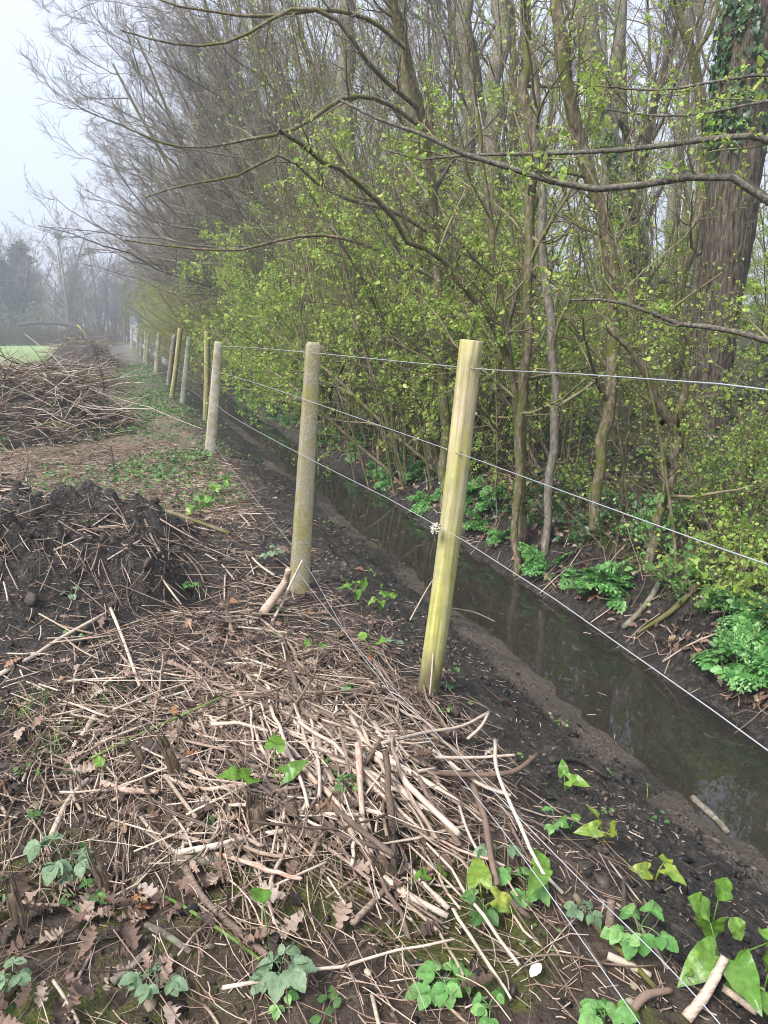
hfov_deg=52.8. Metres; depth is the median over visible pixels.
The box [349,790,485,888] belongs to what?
dry stick
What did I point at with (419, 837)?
dry stick
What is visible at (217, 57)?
arching tree
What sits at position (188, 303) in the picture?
hedge shrub
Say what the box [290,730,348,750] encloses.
dry stick
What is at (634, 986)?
stone
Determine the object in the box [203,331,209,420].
wooden post
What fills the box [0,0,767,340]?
sky
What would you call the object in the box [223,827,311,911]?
dry stick
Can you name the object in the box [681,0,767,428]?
oak tree
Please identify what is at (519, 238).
sapling
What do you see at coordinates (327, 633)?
dry stick
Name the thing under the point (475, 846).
dry stick
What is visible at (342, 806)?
dry stick
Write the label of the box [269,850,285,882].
dead leaf
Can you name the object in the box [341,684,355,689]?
bramble seedling
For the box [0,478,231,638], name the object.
mud heap
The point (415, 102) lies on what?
mossy limbed tree
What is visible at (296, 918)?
dead leaf
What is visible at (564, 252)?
hedge shrub
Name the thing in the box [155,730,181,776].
stump
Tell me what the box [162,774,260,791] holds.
dry stick
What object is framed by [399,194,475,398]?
sapling
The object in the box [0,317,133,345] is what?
hedge
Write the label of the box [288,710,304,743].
dry stick
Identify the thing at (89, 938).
dead leaf
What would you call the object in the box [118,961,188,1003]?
bramble seedling
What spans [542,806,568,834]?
bramble seedling
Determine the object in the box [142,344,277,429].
water
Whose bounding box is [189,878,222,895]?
dead leaf
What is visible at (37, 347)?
field
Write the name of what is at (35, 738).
dead leaf
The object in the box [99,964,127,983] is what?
dead leaf
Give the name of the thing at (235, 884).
dry stick
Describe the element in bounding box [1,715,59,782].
dry stick
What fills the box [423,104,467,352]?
sapling
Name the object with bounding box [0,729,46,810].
dry stick
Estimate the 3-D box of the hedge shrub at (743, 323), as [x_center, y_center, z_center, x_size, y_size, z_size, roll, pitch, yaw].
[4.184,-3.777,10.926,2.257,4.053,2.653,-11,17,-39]
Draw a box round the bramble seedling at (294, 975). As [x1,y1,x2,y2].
[248,942,316,1003]
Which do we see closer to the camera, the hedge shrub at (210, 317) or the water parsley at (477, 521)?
the water parsley at (477, 521)
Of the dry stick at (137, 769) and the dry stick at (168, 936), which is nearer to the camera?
the dry stick at (168, 936)
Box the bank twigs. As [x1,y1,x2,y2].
[281,408,767,734]
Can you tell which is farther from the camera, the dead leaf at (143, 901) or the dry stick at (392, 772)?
the dry stick at (392, 772)
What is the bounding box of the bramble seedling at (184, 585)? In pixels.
[182,581,198,592]
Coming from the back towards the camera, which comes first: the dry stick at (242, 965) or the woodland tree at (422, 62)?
the woodland tree at (422, 62)
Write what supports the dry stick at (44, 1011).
on the ground at (536, 644)
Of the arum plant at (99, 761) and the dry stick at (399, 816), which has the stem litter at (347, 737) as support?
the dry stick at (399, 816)
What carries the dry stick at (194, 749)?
on the ground at (536, 644)
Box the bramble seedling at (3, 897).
[0,876,5,900]
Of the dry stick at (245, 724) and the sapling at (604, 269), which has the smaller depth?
the dry stick at (245, 724)
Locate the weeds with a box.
[20,363,270,511]
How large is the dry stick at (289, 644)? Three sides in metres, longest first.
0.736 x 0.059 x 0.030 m
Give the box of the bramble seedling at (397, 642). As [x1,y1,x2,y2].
[385,638,403,644]
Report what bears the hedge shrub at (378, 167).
on the ground at (536, 644)
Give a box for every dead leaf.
[0,776,16,781]
[0,921,16,944]
[0,989,8,1010]
[0,1014,20,1023]
[1,780,24,800]
[5,983,20,997]
[6,934,33,954]
[14,872,32,898]
[14,981,31,1010]
[24,902,52,911]
[25,886,40,902]
[29,748,51,757]
[30,902,61,920]
[31,735,45,747]
[33,980,48,1008]
[36,926,63,943]
[48,996,73,1023]
[59,874,85,890]
[63,894,85,900]
[64,970,81,982]
[66,979,84,1012]
[67,731,83,740]
[70,910,94,923]
[74,883,94,894]
[74,981,93,999]
[78,892,102,913]
[78,924,98,956]
[80,863,106,881]
[84,905,115,920]
[85,759,105,770]
[95,888,113,910]
[98,810,121,822]
[98,924,121,937]
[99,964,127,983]
[102,722,121,733]
[102,963,123,990]
[103,893,117,903]
[105,816,126,832]
[111,897,131,903]
[113,899,142,907]
[117,905,147,921]
[119,919,141,951]
[121,802,132,818]
[132,863,159,871]
[132,894,149,907]
[135,900,153,909]
[137,885,160,900]
[140,849,153,862]
[141,737,159,751]
[141,882,162,903]
[148,728,162,742]
[150,958,173,987]
[154,953,173,970]
[158,899,171,909]
[162,802,183,817]
[163,1001,180,1023]
[165,902,183,922]
[174,714,189,726]
[174,876,200,894]
[177,1017,195,1023]
[184,783,213,796]
[187,823,203,837]
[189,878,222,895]
[192,800,212,812]
[197,911,214,926]
[206,872,225,884]
[213,860,229,882]
[214,812,234,825]
[220,796,240,813]
[227,821,243,832]
[228,794,242,809]
[238,713,260,723]
[239,853,258,865]
[240,793,255,802]
[241,926,274,944]
[241,929,255,940]
[250,832,271,843]
[252,957,274,969]
[254,917,279,931]
[257,880,285,904]
[262,948,292,970]
[268,931,279,950]
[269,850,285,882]
[272,801,294,815]
[278,920,301,945]
[281,909,303,938]
[285,858,299,874]
[289,892,303,906]
[298,824,318,837]
[312,798,333,812]
[326,840,342,852]
[331,898,352,929]
[333,790,358,807]
[354,857,369,873]
[365,802,380,817]
[377,795,381,808]
[385,879,408,895]
[389,820,402,833]
[408,745,431,754]
[414,918,442,936]
[415,865,433,881]
[420,829,429,845]
[440,853,451,870]
[462,972,492,989]
[473,798,492,813]
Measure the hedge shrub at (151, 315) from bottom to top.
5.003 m
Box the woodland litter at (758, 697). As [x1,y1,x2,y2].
[295,364,767,708]
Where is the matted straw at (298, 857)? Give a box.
[0,507,708,1023]
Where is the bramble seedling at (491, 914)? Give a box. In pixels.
[460,888,501,930]
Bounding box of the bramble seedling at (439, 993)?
[405,958,482,1010]
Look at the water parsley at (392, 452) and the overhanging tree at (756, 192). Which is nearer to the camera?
the overhanging tree at (756, 192)
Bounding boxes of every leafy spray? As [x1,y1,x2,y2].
[552,488,685,549]
[600,481,694,554]
[618,537,723,613]
[626,438,766,538]
[628,513,767,616]
[636,468,767,585]
[670,426,767,513]
[676,500,767,569]
[686,517,767,617]
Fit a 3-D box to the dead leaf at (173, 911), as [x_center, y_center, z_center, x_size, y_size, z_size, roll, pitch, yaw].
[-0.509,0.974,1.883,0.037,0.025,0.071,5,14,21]
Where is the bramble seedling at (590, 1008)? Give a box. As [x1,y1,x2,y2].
[578,997,636,1023]
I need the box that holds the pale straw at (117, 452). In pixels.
[0,440,265,523]
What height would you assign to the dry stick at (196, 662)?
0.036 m
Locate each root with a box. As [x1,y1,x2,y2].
[621,579,662,629]
[637,580,703,633]
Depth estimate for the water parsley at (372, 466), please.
10.06 m
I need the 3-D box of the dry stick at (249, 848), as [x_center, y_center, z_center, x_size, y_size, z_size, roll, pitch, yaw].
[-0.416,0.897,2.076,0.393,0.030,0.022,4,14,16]
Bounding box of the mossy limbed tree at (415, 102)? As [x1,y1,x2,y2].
[94,0,516,509]
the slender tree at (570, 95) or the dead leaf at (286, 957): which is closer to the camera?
the dead leaf at (286, 957)
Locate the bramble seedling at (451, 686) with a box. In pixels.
[440,678,459,689]
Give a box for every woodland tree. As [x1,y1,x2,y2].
[174,27,280,238]
[275,0,458,202]
[284,0,329,177]
[287,26,336,186]
[304,2,492,172]
[333,1,478,205]
[355,0,407,149]
[360,26,420,210]
[365,0,485,205]
[407,4,460,170]
[440,0,639,281]
[442,8,491,206]
[445,0,494,195]
[476,54,595,228]
[483,5,587,320]
[500,0,560,198]
[507,0,611,307]
[557,0,675,289]
[596,1,717,243]
[611,0,721,368]
[621,95,670,242]
[628,0,721,297]
[631,0,767,256]
[659,23,767,190]
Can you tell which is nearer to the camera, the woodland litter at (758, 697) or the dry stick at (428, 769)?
the dry stick at (428, 769)
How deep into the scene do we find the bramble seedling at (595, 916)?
1.88 m
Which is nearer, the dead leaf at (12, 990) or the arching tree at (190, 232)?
the dead leaf at (12, 990)
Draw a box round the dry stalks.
[261,392,767,649]
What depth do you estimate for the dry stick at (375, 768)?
2.44 m
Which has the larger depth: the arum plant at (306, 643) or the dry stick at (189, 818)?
the arum plant at (306, 643)
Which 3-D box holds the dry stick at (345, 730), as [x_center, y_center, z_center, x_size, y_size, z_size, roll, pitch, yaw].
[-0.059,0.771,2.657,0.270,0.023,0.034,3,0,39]
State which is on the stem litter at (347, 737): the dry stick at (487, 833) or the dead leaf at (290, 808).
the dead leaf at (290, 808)
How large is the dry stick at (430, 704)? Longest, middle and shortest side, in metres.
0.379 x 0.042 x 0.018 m
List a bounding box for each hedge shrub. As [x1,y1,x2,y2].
[120,157,228,372]
[120,182,202,366]
[120,231,183,358]
[122,199,232,393]
[123,259,182,358]
[124,235,187,358]
[125,268,168,354]
[128,233,214,369]
[129,256,170,350]
[130,116,244,394]
[130,240,200,365]
[134,294,167,357]
[138,82,278,388]
[139,125,264,395]
[141,208,201,360]
[143,267,206,362]
[145,161,259,376]
[157,152,235,369]
[162,193,304,397]
[164,195,223,373]
[167,164,319,380]
[170,0,368,406]
[170,198,269,375]
[171,56,376,392]
[174,135,329,397]
[177,0,656,494]
[192,163,288,370]
[196,186,368,408]
[198,0,455,477]
[205,1,414,414]
[207,1,484,426]
[209,0,738,488]
[213,0,573,443]
[214,51,363,417]
[226,48,372,422]
[242,77,453,334]
[244,12,456,385]
[258,0,709,501]
[298,0,668,454]
[306,0,604,394]
[312,21,487,370]
[323,152,455,413]
[335,14,662,350]
[360,69,484,298]
[380,85,603,404]
[491,294,568,420]
[535,243,620,372]
[539,128,662,328]
[569,162,692,334]
[572,0,767,339]
[574,107,749,379]
[621,250,767,455]
[651,80,767,320]
[661,160,767,364]
[664,420,767,516]
[667,353,767,508]
[675,433,767,545]
[745,150,767,316]
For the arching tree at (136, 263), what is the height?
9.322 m
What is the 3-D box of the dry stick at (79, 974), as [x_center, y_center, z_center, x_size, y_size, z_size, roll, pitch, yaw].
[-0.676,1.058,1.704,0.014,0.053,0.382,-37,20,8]
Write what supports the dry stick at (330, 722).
on the matted straw at (298, 857)
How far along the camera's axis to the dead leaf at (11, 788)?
2.41 m
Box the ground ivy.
[288,347,767,626]
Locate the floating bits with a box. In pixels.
[262,426,758,830]
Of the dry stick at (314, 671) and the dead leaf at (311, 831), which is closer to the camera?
the dead leaf at (311, 831)
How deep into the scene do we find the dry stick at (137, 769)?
2.46 m
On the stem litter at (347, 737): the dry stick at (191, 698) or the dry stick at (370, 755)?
the dry stick at (370, 755)
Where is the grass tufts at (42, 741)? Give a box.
[0,445,219,758]
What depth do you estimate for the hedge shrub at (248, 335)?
16.79 m
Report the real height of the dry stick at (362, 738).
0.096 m
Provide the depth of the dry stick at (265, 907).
1.87 m
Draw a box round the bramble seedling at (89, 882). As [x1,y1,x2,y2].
[59,878,106,911]
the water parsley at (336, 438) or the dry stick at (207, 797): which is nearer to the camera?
the dry stick at (207, 797)
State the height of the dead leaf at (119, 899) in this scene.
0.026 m
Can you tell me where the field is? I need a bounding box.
[0,339,61,365]
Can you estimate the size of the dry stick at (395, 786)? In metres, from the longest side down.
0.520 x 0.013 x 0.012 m
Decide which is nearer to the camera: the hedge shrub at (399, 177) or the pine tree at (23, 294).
the hedge shrub at (399, 177)
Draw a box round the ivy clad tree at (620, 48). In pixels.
[540,0,689,395]
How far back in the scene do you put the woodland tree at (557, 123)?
35.69 m
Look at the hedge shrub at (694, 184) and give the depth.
19.16 m
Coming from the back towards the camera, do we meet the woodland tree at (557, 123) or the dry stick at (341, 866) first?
the woodland tree at (557, 123)
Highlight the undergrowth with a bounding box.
[326,345,767,585]
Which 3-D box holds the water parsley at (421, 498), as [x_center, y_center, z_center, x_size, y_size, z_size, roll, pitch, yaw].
[0.518,-0.134,8.250,0.503,0.362,0.539,-4,14,-18]
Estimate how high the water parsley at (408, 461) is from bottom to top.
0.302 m
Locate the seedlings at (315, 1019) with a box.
[5,501,669,1023]
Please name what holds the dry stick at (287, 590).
on the ground at (536, 644)
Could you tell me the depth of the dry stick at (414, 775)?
2.40 m
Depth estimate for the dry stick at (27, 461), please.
8.10 m
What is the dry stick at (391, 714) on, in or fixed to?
on the ground at (536, 644)
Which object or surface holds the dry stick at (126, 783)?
on the ground at (536, 644)
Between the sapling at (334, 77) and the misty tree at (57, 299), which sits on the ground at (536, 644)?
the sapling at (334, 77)
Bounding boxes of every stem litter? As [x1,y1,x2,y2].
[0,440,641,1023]
[87,650,531,1023]
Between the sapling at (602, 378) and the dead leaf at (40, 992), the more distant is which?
the sapling at (602, 378)
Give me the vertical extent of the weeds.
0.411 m
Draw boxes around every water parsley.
[233,390,245,401]
[248,395,262,408]
[263,403,280,420]
[277,414,293,427]
[288,413,297,422]
[317,429,330,445]
[325,433,338,448]
[326,422,347,440]
[344,440,367,463]
[366,457,385,475]
[371,464,397,490]
[384,457,396,468]
[389,449,402,458]
[400,454,417,474]
[405,460,424,480]
[405,486,440,515]
[429,477,469,500]
[462,506,504,531]
[465,482,487,508]
[467,474,483,486]
[467,479,486,499]
[472,484,509,511]
[486,525,510,546]
[518,542,575,581]
[558,563,581,589]
[569,560,639,613]
[690,616,767,694]
[695,587,747,621]
[716,589,767,664]
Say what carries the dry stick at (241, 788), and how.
on the ground at (536, 644)
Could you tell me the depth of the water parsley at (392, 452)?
9.90 m
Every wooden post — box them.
[166,334,176,387]
[169,328,182,397]
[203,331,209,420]
[417,339,482,699]
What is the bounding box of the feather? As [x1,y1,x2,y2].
[529,963,541,976]
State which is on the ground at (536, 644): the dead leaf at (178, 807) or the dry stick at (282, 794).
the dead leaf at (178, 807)
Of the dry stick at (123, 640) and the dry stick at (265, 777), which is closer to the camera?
the dry stick at (265, 777)
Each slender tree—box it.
[271,0,359,410]
[337,0,589,551]
[356,0,495,475]
[433,0,515,312]
[438,0,742,555]
[444,0,539,410]
[500,0,654,537]
[502,0,607,575]
[659,0,722,419]
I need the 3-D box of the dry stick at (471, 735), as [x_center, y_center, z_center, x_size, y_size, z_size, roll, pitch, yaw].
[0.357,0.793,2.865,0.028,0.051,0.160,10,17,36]
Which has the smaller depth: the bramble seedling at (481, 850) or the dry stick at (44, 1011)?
the dry stick at (44, 1011)
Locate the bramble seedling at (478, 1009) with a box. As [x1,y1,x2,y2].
[471,986,504,1023]
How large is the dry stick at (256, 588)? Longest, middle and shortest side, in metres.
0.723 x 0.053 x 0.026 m
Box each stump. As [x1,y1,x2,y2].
[4,870,29,931]
[85,846,113,894]
[123,734,149,768]
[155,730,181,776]
[244,793,267,834]
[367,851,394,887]
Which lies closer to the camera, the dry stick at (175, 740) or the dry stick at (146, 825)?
the dry stick at (146, 825)
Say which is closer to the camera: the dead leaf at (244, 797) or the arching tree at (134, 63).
the dead leaf at (244, 797)
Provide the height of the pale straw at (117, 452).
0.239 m
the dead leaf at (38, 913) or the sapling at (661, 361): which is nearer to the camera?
the dead leaf at (38, 913)
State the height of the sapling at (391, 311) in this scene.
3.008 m
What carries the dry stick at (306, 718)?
on the ground at (536, 644)
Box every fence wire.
[136,342,767,750]
[137,331,767,390]
[140,339,767,564]
[192,391,639,1023]
[295,568,719,1023]
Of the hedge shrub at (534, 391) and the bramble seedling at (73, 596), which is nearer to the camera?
the bramble seedling at (73, 596)
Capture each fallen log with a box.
[17,321,80,329]
[634,525,767,549]
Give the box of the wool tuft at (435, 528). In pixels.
[430,522,440,568]
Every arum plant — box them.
[94,756,104,770]
[185,495,211,515]
[209,477,231,493]
[216,733,308,785]
[249,887,271,950]
[301,639,310,652]
[320,757,355,788]
[338,577,367,601]
[358,632,386,652]
[368,590,397,610]
[410,862,446,881]
[467,858,515,913]
[527,847,552,895]
[558,759,589,790]
[559,814,580,830]
[574,804,616,843]
[617,998,639,1023]
[628,853,686,885]
[677,912,767,1016]
[685,968,692,975]
[688,877,745,940]
[722,939,767,1014]
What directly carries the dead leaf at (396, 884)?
on the dry stick at (389, 896)
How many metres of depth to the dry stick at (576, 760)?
3.00 m
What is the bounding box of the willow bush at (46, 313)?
[0,294,98,341]
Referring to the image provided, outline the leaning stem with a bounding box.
[274,86,608,534]
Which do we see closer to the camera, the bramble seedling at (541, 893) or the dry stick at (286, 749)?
the bramble seedling at (541, 893)
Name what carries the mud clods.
on the ground at (536, 644)
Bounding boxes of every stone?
[143,998,156,1011]
[364,968,371,976]
[625,997,633,1004]
[630,982,638,989]
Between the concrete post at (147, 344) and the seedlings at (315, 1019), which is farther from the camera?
the concrete post at (147, 344)
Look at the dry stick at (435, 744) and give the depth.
2.55 m
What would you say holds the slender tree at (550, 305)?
on the ground at (536, 644)
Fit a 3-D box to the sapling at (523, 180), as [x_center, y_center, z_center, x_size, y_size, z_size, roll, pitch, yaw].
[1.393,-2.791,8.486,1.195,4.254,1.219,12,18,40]
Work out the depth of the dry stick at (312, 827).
2.09 m
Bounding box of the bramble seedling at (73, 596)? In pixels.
[60,586,78,600]
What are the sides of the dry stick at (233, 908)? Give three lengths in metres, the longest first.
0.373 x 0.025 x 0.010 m
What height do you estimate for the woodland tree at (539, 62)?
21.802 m
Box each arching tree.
[8,0,355,321]
[8,0,391,317]
[14,0,310,326]
[29,0,327,334]
[60,1,260,318]
[77,90,259,352]
[101,172,186,322]
[108,143,221,312]
[109,213,171,312]
[111,30,335,314]
[112,216,185,318]
[145,197,219,288]
[152,0,484,366]
[178,0,452,365]
[223,0,613,364]
[424,0,767,394]
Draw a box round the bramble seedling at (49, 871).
[23,831,95,892]
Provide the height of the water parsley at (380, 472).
0.337 m
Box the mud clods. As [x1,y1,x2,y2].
[0,478,750,1007]
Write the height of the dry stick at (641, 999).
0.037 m
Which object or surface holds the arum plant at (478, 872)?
on the ground at (536, 644)
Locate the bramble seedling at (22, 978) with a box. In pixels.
[0,956,31,991]
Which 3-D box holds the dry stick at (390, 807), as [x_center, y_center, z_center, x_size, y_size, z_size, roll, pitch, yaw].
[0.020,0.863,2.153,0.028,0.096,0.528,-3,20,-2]
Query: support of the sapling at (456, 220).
on the ground at (536, 644)
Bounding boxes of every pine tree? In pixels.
[0,257,23,320]
[1,240,43,311]
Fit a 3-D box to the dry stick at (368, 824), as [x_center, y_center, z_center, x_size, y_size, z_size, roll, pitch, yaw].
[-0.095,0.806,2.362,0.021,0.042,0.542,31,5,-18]
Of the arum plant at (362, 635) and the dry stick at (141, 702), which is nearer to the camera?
the dry stick at (141, 702)
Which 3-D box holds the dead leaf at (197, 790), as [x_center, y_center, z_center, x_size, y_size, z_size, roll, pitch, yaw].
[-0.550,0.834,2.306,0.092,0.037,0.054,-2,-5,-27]
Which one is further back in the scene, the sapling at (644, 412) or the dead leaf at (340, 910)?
the sapling at (644, 412)
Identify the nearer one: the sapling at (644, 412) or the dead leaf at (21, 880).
the dead leaf at (21, 880)
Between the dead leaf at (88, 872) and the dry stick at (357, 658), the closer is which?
the dead leaf at (88, 872)
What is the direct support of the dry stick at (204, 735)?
on the ground at (536, 644)
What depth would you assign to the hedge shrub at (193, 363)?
22.46 m
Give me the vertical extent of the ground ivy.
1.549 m
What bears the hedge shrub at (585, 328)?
on the ground at (536, 644)
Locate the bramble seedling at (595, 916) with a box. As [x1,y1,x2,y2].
[563,898,603,928]
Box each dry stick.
[0,612,105,676]
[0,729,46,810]
[0,874,95,893]
[0,904,120,965]
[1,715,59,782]
[1,795,44,873]
[7,681,113,730]
[19,669,110,717]
[22,442,28,479]
[40,999,48,1023]
[43,621,126,651]
[49,731,158,764]
[49,777,89,834]
[52,679,227,682]
[55,544,138,615]
[58,759,186,793]
[62,954,89,1006]
[69,701,203,704]
[72,710,97,748]
[72,771,87,858]
[88,691,231,760]
[92,752,188,776]
[98,810,234,907]
[99,780,158,794]
[109,607,140,686]
[110,945,152,986]
[111,715,247,764]
[112,669,221,710]
[112,731,206,748]
[112,851,118,911]
[116,735,151,806]
[117,811,263,846]
[121,808,126,897]
[136,811,175,852]
[140,720,237,784]
[140,797,281,836]
[141,746,239,795]
[142,652,163,736]
[143,921,192,954]
[152,799,282,868]
[156,719,271,781]
[161,893,260,960]
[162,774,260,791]
[163,508,230,534]
[166,727,264,743]
[166,833,293,858]
[171,746,233,793]
[173,660,246,693]
[175,828,288,855]
[177,833,328,955]
[178,858,268,957]
[179,669,284,709]
[180,679,208,729]
[181,791,208,848]
[188,686,284,728]
[188,689,222,748]
[191,661,263,664]
[196,733,281,763]
[196,752,232,902]
[197,802,265,856]
[199,708,234,738]
[199,767,326,834]
[202,809,234,857]
[202,852,263,926]
[203,793,244,841]
[206,723,333,786]
[206,767,372,883]
[207,739,274,797]
[209,636,256,669]
[210,775,329,788]
[210,913,286,1021]
[211,721,415,735]
[213,698,230,770]
[215,589,229,636]
[215,740,355,742]
[215,852,302,880]
[218,734,353,858]
[219,728,277,768]
[219,938,455,989]
[222,582,280,607]
[222,791,358,848]
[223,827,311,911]
[224,883,245,956]
[225,734,247,756]
[227,803,361,816]
[228,654,276,669]
[232,797,271,869]
[236,704,257,739]
[236,793,249,845]
[238,696,278,714]
[239,661,262,734]
[241,682,250,751]
[241,780,268,851]
[242,779,336,954]
[247,711,384,777]
[249,706,258,758]
[250,754,449,834]
[250,813,387,830]
[252,670,378,700]
[252,721,301,799]
[253,673,270,690]
[255,684,320,721]
[257,697,283,764]
[258,667,369,686]
[258,697,350,799]
[259,567,291,616]
[259,798,268,999]
[259,830,263,944]
[262,781,401,861]
[263,750,268,864]
[264,715,311,743]
[268,791,312,886]
[269,704,310,810]
[271,560,302,621]
[271,677,313,735]
[275,767,481,791]
[276,658,334,707]
[281,750,357,834]
[281,767,438,788]
[282,726,300,842]
[282,782,288,820]
[283,687,338,733]
[284,740,381,814]
[284,762,356,785]
[285,639,312,709]
[286,663,310,711]
[287,732,292,746]
[287,763,379,876]
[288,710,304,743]
[289,749,371,826]
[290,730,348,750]
[293,702,324,782]
[294,789,396,894]
[296,776,327,843]
[297,719,435,816]
[300,713,326,756]
[301,745,396,857]
[301,804,361,885]
[302,818,390,858]
[305,787,348,811]
[306,710,429,743]
[306,763,384,784]
[307,702,357,734]
[307,756,520,793]
[307,784,366,862]
[308,649,318,700]
[308,707,338,745]
[309,718,320,799]
[309,748,466,791]
[312,678,385,695]
[313,728,334,785]
[315,783,350,861]
[317,746,385,803]
[320,731,378,764]
[321,771,357,841]
[321,800,410,939]
[321,866,448,928]
[322,631,365,643]
[324,676,415,694]
[325,636,387,680]
[327,738,382,770]
[328,718,349,749]
[329,685,436,728]
[330,737,342,784]
[331,695,338,724]
[336,678,443,761]
[336,726,396,743]
[338,727,371,830]
[339,817,351,879]
[340,801,447,840]
[341,804,408,897]
[342,701,393,734]
[343,792,379,898]
[344,755,409,801]
[345,792,384,855]
[348,713,413,806]
[349,746,422,809]
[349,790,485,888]
[350,808,356,866]
[350,866,405,925]
[351,748,379,773]
[353,692,449,782]
[354,740,373,864]
[355,680,380,740]
[355,824,472,845]
[356,926,463,1010]
[360,725,394,787]
[362,765,457,851]
[363,705,439,747]
[364,653,439,706]
[364,772,405,820]
[367,861,448,918]
[372,656,421,715]
[372,720,461,835]
[374,750,460,804]
[377,695,457,813]
[380,711,489,744]
[381,820,410,888]
[382,751,400,901]
[384,747,446,814]
[390,732,437,840]
[394,799,406,819]
[399,828,476,895]
[400,824,504,866]
[400,898,465,976]
[403,804,520,966]
[403,862,449,910]
[405,764,499,838]
[407,717,490,786]
[409,580,432,620]
[413,768,461,846]
[415,779,517,824]
[422,739,439,865]
[423,684,449,733]
[426,752,538,777]
[426,775,494,831]
[428,654,433,700]
[428,746,510,796]
[435,754,514,759]
[435,789,483,818]
[442,947,660,967]
[451,608,494,621]
[451,908,511,1000]
[457,805,539,945]
[465,899,591,1008]
[467,712,489,739]
[470,782,499,886]
[493,738,563,893]
[503,886,530,919]
[510,901,580,1008]
[548,757,608,779]
[572,893,656,988]
[607,952,651,977]
[616,903,668,968]
[621,876,626,922]
[623,986,672,1023]
[658,734,726,824]
[662,634,713,662]
[682,955,728,1023]
[690,795,729,834]
[721,985,756,1014]
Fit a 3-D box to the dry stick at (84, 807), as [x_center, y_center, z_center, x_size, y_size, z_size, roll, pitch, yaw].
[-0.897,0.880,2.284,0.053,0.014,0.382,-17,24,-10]
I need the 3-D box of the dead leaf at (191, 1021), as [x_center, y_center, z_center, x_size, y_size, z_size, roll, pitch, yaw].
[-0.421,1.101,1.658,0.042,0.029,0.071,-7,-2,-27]
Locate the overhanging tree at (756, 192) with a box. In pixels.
[339,47,767,360]
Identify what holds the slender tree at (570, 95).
on the ground at (536, 644)
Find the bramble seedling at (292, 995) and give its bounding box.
[268,989,298,1020]
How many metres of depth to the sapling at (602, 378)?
8.76 m
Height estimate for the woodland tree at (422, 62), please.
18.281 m
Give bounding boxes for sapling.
[242,140,324,411]
[262,0,405,409]
[266,95,367,434]
[302,127,360,415]
[311,24,478,372]
[314,177,379,398]
[325,281,378,440]
[342,115,427,412]
[353,221,418,403]
[355,89,467,349]
[355,104,436,423]
[355,127,418,371]
[365,0,521,458]
[376,69,454,292]
[381,98,451,376]
[394,144,463,384]
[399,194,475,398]
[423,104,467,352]
[426,64,554,319]
[439,176,456,324]
[444,116,537,435]
[447,0,615,378]
[449,28,566,375]
[461,256,511,501]
[467,0,677,508]
[476,101,560,396]
[479,129,524,293]
[481,0,726,576]
[482,29,663,439]
[482,36,572,410]
[545,158,641,389]
[551,168,632,435]
[558,150,645,402]
[560,75,698,503]
[570,146,667,435]
[574,0,676,410]
[583,291,767,570]
[588,102,702,462]
[610,0,752,405]
[619,119,702,436]
[636,64,708,415]
[641,112,740,435]
[735,112,767,316]
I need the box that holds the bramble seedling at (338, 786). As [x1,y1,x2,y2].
[334,774,357,792]
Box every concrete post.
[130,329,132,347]
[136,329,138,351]
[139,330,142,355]
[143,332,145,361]
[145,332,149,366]
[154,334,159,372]
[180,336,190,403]
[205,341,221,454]
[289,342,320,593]
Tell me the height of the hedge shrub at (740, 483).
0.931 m
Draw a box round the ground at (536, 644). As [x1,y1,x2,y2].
[0,304,767,1023]
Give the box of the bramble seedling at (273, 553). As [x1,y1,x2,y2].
[259,545,284,560]
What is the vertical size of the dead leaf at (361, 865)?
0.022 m
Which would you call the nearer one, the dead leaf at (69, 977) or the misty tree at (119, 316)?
the dead leaf at (69, 977)
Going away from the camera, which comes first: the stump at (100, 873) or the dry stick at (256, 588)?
the stump at (100, 873)
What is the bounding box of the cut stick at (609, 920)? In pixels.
[603,898,614,942]
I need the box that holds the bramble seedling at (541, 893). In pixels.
[497,865,551,909]
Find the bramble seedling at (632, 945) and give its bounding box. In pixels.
[600,899,678,960]
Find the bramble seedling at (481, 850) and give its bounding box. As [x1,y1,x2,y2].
[473,844,521,858]
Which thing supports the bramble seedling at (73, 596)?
on the mud heap at (64, 494)
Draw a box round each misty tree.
[0,223,31,308]
[0,227,29,314]
[0,230,61,325]
[16,254,56,314]
[17,244,67,340]
[31,266,71,325]
[33,204,107,335]
[50,258,110,337]
[51,253,94,331]
[51,274,87,327]
[61,255,126,331]
[74,226,121,334]
[82,256,130,339]
[91,242,137,340]
[105,256,140,341]
[108,225,161,343]
[112,232,162,319]
[123,276,141,332]
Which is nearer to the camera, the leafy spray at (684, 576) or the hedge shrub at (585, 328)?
the leafy spray at (684, 576)
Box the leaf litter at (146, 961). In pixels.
[0,471,518,1015]
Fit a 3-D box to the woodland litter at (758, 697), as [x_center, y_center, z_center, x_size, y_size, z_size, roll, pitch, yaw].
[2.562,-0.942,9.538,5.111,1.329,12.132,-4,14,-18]
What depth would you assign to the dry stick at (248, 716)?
2.79 m
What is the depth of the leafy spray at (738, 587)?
4.27 m
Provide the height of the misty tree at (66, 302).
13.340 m
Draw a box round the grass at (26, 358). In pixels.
[0,349,51,446]
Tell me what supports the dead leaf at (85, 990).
on the dead leaf at (72, 998)
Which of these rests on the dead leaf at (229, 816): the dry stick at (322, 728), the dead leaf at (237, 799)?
the dead leaf at (237, 799)
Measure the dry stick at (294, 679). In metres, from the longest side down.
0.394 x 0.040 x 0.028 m
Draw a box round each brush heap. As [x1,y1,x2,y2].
[0,321,201,457]
[30,352,142,394]
[33,328,143,369]

